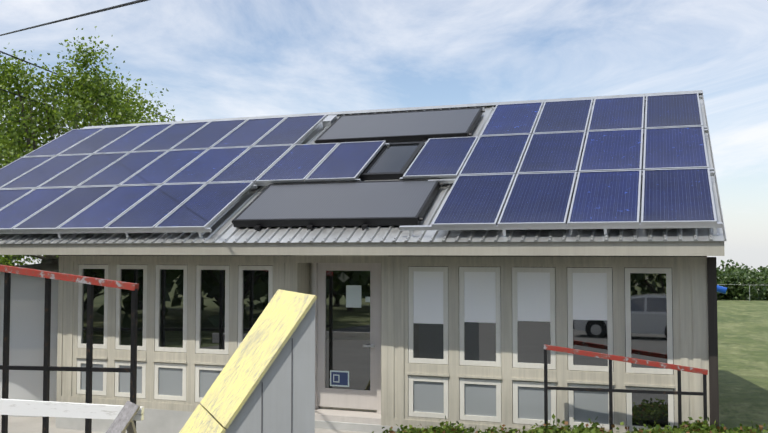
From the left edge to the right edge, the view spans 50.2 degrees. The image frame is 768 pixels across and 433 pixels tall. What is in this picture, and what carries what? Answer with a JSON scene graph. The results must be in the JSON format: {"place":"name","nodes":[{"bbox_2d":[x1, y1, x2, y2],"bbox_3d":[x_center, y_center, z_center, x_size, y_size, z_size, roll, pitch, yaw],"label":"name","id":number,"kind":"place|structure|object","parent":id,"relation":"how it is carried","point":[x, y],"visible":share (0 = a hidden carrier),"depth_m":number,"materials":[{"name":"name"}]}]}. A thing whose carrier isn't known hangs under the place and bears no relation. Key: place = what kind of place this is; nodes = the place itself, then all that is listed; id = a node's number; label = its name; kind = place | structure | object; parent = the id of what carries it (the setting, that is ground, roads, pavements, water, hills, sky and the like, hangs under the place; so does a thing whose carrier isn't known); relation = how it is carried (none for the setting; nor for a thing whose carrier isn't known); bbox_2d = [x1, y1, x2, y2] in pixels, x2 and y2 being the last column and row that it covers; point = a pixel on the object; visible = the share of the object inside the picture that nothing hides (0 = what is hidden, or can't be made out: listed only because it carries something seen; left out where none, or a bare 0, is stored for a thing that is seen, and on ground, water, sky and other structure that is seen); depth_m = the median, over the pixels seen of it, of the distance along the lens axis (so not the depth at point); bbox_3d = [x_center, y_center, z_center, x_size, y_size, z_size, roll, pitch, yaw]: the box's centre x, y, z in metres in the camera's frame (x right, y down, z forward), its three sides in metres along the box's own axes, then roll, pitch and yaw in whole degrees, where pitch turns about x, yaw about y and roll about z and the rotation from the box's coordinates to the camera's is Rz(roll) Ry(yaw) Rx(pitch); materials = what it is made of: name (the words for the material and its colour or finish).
{"place":"outdoors","nodes":[
{"label":"outdoors","id":0,"kind":"place"},
{"bbox_2d":[0,0,174,125],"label":"power lines","id":1,"kind":"structure","parent":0,"point":[104,9],"depth_m":13.71,"materials":[{"name":"black metal"}]},
{"bbox_2d":[0,416,371,432],"bbox_3d":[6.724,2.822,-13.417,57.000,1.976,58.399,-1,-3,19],"label":"patio","id":2,"kind":"structure","parent":0,"point":[24,424],"depth_m":12.53,"materials":[{"name":"concrete"}]},
{"bbox_2d":[0,259,58,416],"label":"wall panel","id":3,"kind":"object","parent":2,"relation":"on","point":[27,303],"visible":0.25,"depth_m":13.48,"materials":[{"name":"white paint"}]},
{"bbox_2d":[0,265,138,432],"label":"metal railing","id":4,"kind":"object","parent":2,"relation":"on","point":[46,368],"visible":1,"depth_m":9.56,"materials":[{"name":"black metal"}]},
{"bbox_2d":[0,399,143,432],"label":"sawhorse barricade","id":5,"kind":"object","parent":2,"relation":"on","point":[126,415],"visible":1,"depth_m":8.25,"materials":[{"name":"white paint"}]},
{"bbox_2d":[179,289,317,432],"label":"wedge enclosure","id":6,"kind":"object","parent":2,"relation":"on","point":[230,402],"visible":1,"depth_m":7.48,"materials":[{"name":"yellow wood"}]},
{"bbox_2d":[261,338,292,432],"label":"panel gaps","id":7,"kind":"object","parent":6,"relation":"attached to","point":[291,394],"visible":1,"depth_m":7.45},
{"bbox_2d":[0,0,767,271],"label":"sky","id":8,"kind":"structure","parent":0,"point":[214,59],"materials":[{"name":"blue"}]},
{"bbox_2d":[717,300,767,432],"bbox_3d":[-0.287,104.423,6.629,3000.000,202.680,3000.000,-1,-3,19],"label":"ground","id":9,"kind":"structure","parent":0,"point":[742,325],"depth_m":20.95,"materials":[{"name":"green plant"}]},
{"bbox_2d":[0,255,43,265],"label":"tree","id":10,"kind":"object","parent":9,"relation":"on","point":[19,257],"visible":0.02,"depth_m":46.43,"materials":[{"name":"green plant"}]},
{"bbox_2d":[0,26,183,265],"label":"tree","id":11,"kind":"object","parent":9,"relation":"on","point":[15,145],"visible":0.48,"depth_m":28.86,"materials":[{"name":"green plant"}]},
{"bbox_2d":[56,408,474,432],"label":"porch floor","id":12,"kind":"structure","parent":9,"relation":"on","point":[162,421],"depth_m":11.95,"materials":[{"name":"grey concrete"}]},
{"bbox_2d":[60,255,709,432],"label":"house walls","id":13,"kind":"structure","parent":12,"relation":"on","point":[305,275],"depth_m":10.62,"materials":[{"name":"paint"}]},
{"bbox_2d":[312,263,380,424],"bbox_3d":[-0.542,1.750,11.341,1.230,2.280,0.405,-1,-3,19],"label":"door","id":14,"kind":"structure","parent":13,"relation":"attached to","point":[348,337],"depth_m":11.50,"materials":[{"name":"paint"}]},
{"bbox_2d":[0,241,724,255],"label":"gutter","id":15,"kind":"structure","parent":13,"relation":"attached to","point":[694,248],"depth_m":10.25,"materials":[{"name":"paint"}]},
{"bbox_2d":[0,90,725,243],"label":"metal roof","id":16,"kind":"structure","parent":13,"relation":"on","point":[222,227],"depth_m":10.97,"materials":[{"name":"silver metal"}]},
{"bbox_2d":[0,115,389,239],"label":"solar panels","id":17,"kind":"object","parent":16,"relation":"on","point":[199,177],"visible":0.96,"depth_m":13.38,"materials":[{"name":"blue glass"}]},
{"bbox_2d":[232,179,442,230],"bbox_3d":[-0.635,-0.158,11.474,2.760,0.746,1.288,-1,-3,19],"label":"thermal collector","id":18,"kind":"object","parent":16,"relation":"on","point":[362,204],"visible":1,"depth_m":11.28,"materials":[{"name":"black glass"}]},
{"bbox_2d":[6,115,710,240],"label":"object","id":19,"kind":"object","parent":16,"relation":"on","point":[328,121],"visible":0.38,"depth_m":14.92,"materials":[{"name":"silver metal"}]},
{"bbox_2d":[357,141,424,180],"bbox_3d":[0.159,-0.826,12.765,0.930,0.803,1.485,-1,-3,19],"label":"skylight","id":20,"kind":"object","parent":16,"relation":"on","point":[393,161],"visible":0.58,"depth_m":12.59,"materials":[{"name":"black glass"}]},
{"bbox_2d":[314,107,484,143],"bbox_3d":[0.288,-1.528,14.244,2.760,0.769,1.332,-1,-3,19],"label":"thermal collector","id":21,"kind":"object","parent":16,"relation":"on","point":[414,126],"visible":0.88,"depth_m":14.06,"materials":[{"name":"black glass"}]},
{"bbox_2d":[399,93,722,237],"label":"solar panels","id":22,"kind":"object","parent":16,"relation":"on","point":[481,173],"visible":0.94,"depth_m":11.10,"materials":[{"name":"blue glass"}]},
{"bbox_2d":[77,265,673,430],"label":"windows","id":23,"kind":"structure","parent":13,"relation":"attached to","point":[648,314],"depth_m":10.56,"materials":[{"name":"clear glass"}]},
{"bbox_2d":[56,255,706,432],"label":"wall trim","id":24,"kind":"structure","parent":13,"relation":"attached to","point":[387,262],"depth_m":10.85,"materials":[{"name":"paint"}]},
{"bbox_2d":[707,257,718,428],"bbox_3d":[3.863,1.797,9.616,0.100,2.640,0.090,-1,-3,19],"label":"corner board","id":25,"kind":"object","parent":13,"relation":"attached to","point":[713,338],"visible":1,"depth_m":9.59,"materials":[{"name":"black wood"}]},
{"bbox_2d":[372,414,767,432],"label":"hedge","id":26,"kind":"object","parent":9,"relation":"on","point":[700,427],"visible":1,"depth_m":9.40,"materials":[{"name":"green plant"}]},
{"bbox_2d":[544,344,707,431],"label":"railing","id":27,"kind":"object","parent":9,"relation":"on","point":[678,368],"visible":0.85,"depth_m":9.52,"materials":[{"name":"black metal"}]},
{"bbox_2d":[717,285,726,293],"bbox_3d":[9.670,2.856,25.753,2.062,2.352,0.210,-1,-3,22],"label":"blue tube slide","id":28,"kind":"object","parent":9,"relation":"on","point":[721,289],"visible":0.17,"depth_m":25.38,"materials":[{"name":"blue plastic"}]},
{"bbox_2d":[717,267,739,297],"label":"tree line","id":29,"kind":"object","parent":9,"relation":"on","point":[719,278],"depth_m":64.71,"materials":[{"name":"green plant"}]},
{"bbox_2d":[717,267,745,299],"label":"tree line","id":30,"kind":"object","parent":9,"relation":"on","point":[724,297],"depth_m":68.32,"materials":[{"name":"green plant"}]},
{"bbox_2d":[717,265,767,299],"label":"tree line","id":31,"kind":"object","parent":9,"relation":"on","point":[736,290],"visible":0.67,"depth_m":65.43,"materials":[{"name":"green plant"}]},
{"bbox_2d":[722,266,762,276],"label":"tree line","id":32,"kind":"object","parent":9,"relation":"on","point":[736,269],"depth_m":82.49,"materials":[{"name":"green plant"}]},
{"bbox_2d":[719,267,767,299],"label":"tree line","id":33,"kind":"object","parent":9,"relation":"on","point":[741,275],"visible":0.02,"depth_m":75.01,"materials":[{"name":"green plant"}]},
{"bbox_2d":[720,259,767,271],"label":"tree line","id":34,"kind":"object","parent":9,"relation":"on","point":[722,264],"visible":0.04,"depth_m":98.97,"materials":[{"name":"green plant"}]},
{"bbox_2d":[739,267,767,300],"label":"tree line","id":35,"kind":"object","parent":9,"relation":"on","point":[764,277],"visible":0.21,"depth_m":72.36,"materials":[{"name":"green plant"}]},
{"bbox_2d":[752,267,767,298],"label":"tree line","id":36,"kind":"object","parent":9,"relation":"on","point":[761,271],"visible":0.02,"depth_m":79.69,"materials":[{"name":"green plant"}]}
]}

